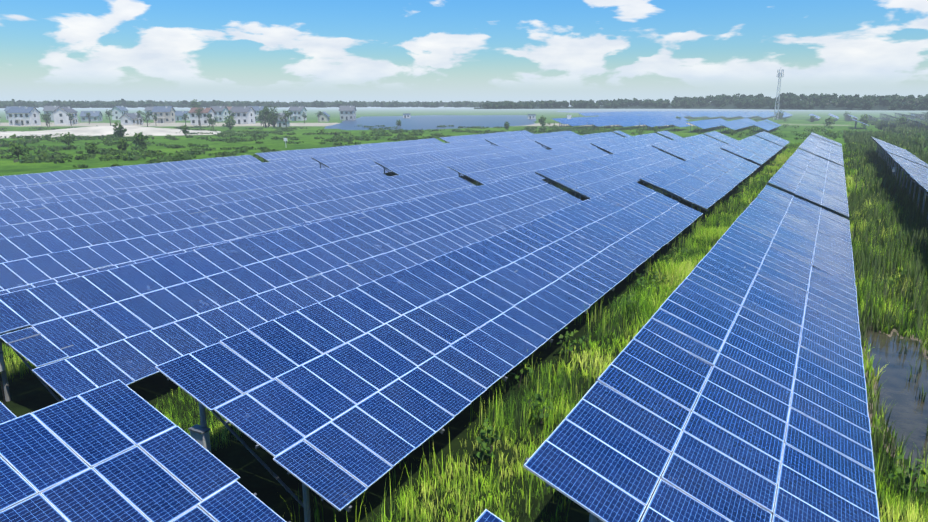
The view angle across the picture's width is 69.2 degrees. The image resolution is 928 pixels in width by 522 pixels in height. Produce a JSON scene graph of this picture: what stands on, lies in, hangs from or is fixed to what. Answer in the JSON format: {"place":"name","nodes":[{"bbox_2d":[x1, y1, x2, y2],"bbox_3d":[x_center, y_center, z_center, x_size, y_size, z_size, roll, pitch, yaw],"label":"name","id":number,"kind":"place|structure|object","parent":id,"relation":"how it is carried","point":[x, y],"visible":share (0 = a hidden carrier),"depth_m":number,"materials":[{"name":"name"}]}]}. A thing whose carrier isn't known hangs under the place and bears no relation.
{"place":"outdoors","nodes":[
{"label":"outdoors","id":0,"kind":"place"},
{"bbox_2d":[324,115,535,129],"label":"fish pond","id":1,"kind":"structure","parent":0,"point":[423,122],"depth_m":377.94,"materials":[{"name":"blue liquid"}]},
{"bbox_2d":[0,104,927,521],"bbox_3d":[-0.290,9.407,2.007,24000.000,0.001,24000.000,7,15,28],"label":"ground","id":2,"kind":"structure","parent":0,"point":[28,392],"depth_m":23.58,"materials":[{"name":"green plant"}]},
{"bbox_2d":[0,126,220,137],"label":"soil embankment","id":3,"kind":"structure","parent":2,"relation":"on","point":[103,130],"depth_m":211.60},
{"bbox_2d":[0,106,922,126],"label":"village houses","id":4,"kind":"structure","parent":2,"relation":"on","point":[22,115],"depth_m":346.62,"materials":[{"name":"white concrete"}]},
{"bbox_2d":[0,110,927,495],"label":"bushes","id":5,"kind":"object","parent":2,"relation":"on","point":[90,148],"visible":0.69,"depth_m":120.25,"materials":[{"name":"green plant"}]},
{"bbox_2d":[0,132,927,521],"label":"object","id":6,"kind":"object","parent":2,"relation":"on","point":[200,434],"visible":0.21,"depth_m":21.92,"materials":[{"name":"grey metal"}]},
{"bbox_2d":[0,130,927,521],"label":"solar panels","id":7,"kind":"object","parent":6,"relation":"on","point":[374,358],"visible":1,"depth_m":23.36,"materials":[{"name":"blue glass"}]},
{"bbox_2d":[0,99,927,496],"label":"bushes","id":8,"kind":"object","parent":2,"relation":"on","point":[43,156],"depth_m":183.10,"materials":[{"name":"green plant"}]},
{"bbox_2d":[0,92,927,109],"bbox_3d":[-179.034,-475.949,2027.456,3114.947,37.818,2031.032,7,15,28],"label":"distant woodland","id":9,"kind":"object","parent":2,"relation":"on","point":[892,102],"visible":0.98,"depth_m":1399.78,"materials":[{"name":"green plant"}]},
{"bbox_2d":[281,199,927,521],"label":"grass seed stalks","id":10,"kind":"object","parent":2,"relation":"on","point":[316,513],"depth_m":20.56,"materials":[{"name":"green plant"}]},
{"bbox_2d":[553,111,927,132],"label":"distant solar panels","id":11,"kind":"object","parent":2,"relation":"on","point":[651,119],"visible":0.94,"depth_m":295.89,"materials":[{"name":"blue glass"}]},
{"bbox_2d":[843,129,927,198],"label":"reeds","id":12,"kind":"object","parent":2,"relation":"on","point":[887,181],"visible":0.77,"depth_m":104.39,"materials":[{"name":"green plant"}]},
{"bbox_2d":[847,186,927,335],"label":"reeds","id":13,"kind":"object","parent":2,"relation":"on","point":[857,199],"visible":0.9,"depth_m":41.06,"materials":[{"name":"green plant"}]},
{"bbox_2d":[857,304,927,481],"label":"pond reeds","id":14,"kind":"object","parent":2,"relation":"on","point":[864,329],"visible":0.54,"depth_m":20.82,"materials":[{"name":"green plant"}]},
{"bbox_2d":[0,0,927,103],"label":"sky","id":15,"kind":"structure","parent":0,"point":[287,51],"materials":[{"name":"blue"}]},
{"bbox_2d":[557,109,795,112],"bbox_3d":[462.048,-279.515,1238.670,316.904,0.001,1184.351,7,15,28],"label":"solar panels","id":16,"kind":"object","parent":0,"point":[631,110],"depth_m":1011.71,"materials":[{"name":"grey"}]},
{"bbox_2d":[474,101,927,110],"bbox_3d":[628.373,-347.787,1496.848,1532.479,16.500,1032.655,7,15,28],"label":"tree line","id":17,"kind":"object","parent":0,"point":[732,106],"depth_m":1301.44,"materials":[{"name":"green plant"}]},
{"bbox_2d":[546,208,927,440],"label":"grass","id":18,"kind":"structure","parent":0,"point":[644,311],"depth_m":31.35,"materials":[{"name":"green plant"}]},
{"bbox_2d":[773,69,783,119],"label":"telecom tower","id":19,"kind":"structure","parent":0,"point":[779,74],"depth_m":414.37,"materials":[{"name":"silver metal"}]},
{"bbox_2d":[713,141,916,229],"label":"grass","id":20,"kind":"structure","parent":0,"point":[786,155],"depth_m":80.14,"materials":[{"name":"green plant"}]},
{"bbox_2d":[859,324,927,488],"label":"pond mud bank","id":21,"kind":"structure","parent":0,"point":[901,337],"depth_m":23.57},
{"bbox_2d":[865,324,927,480],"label":"pond water","id":22,"kind":"structure","parent":0,"point":[909,412],"depth_m":23.39,"materials":[{"name":"grey liquid"}]},
{"bbox_2d":[866,318,927,459],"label":"pond tufts","id":23,"kind":"object","parent":22,"relation":"on","point":[920,368],"visible":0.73,"depth_m":23.73,"materials":[{"name":"green plant"}]},
{"bbox_2d":[869,120,927,151],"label":"reed field","id":24,"kind":"structure","parent":0,"point":[903,128],"depth_m":233.85,"materials":[{"name":"green plant"}]}
]}

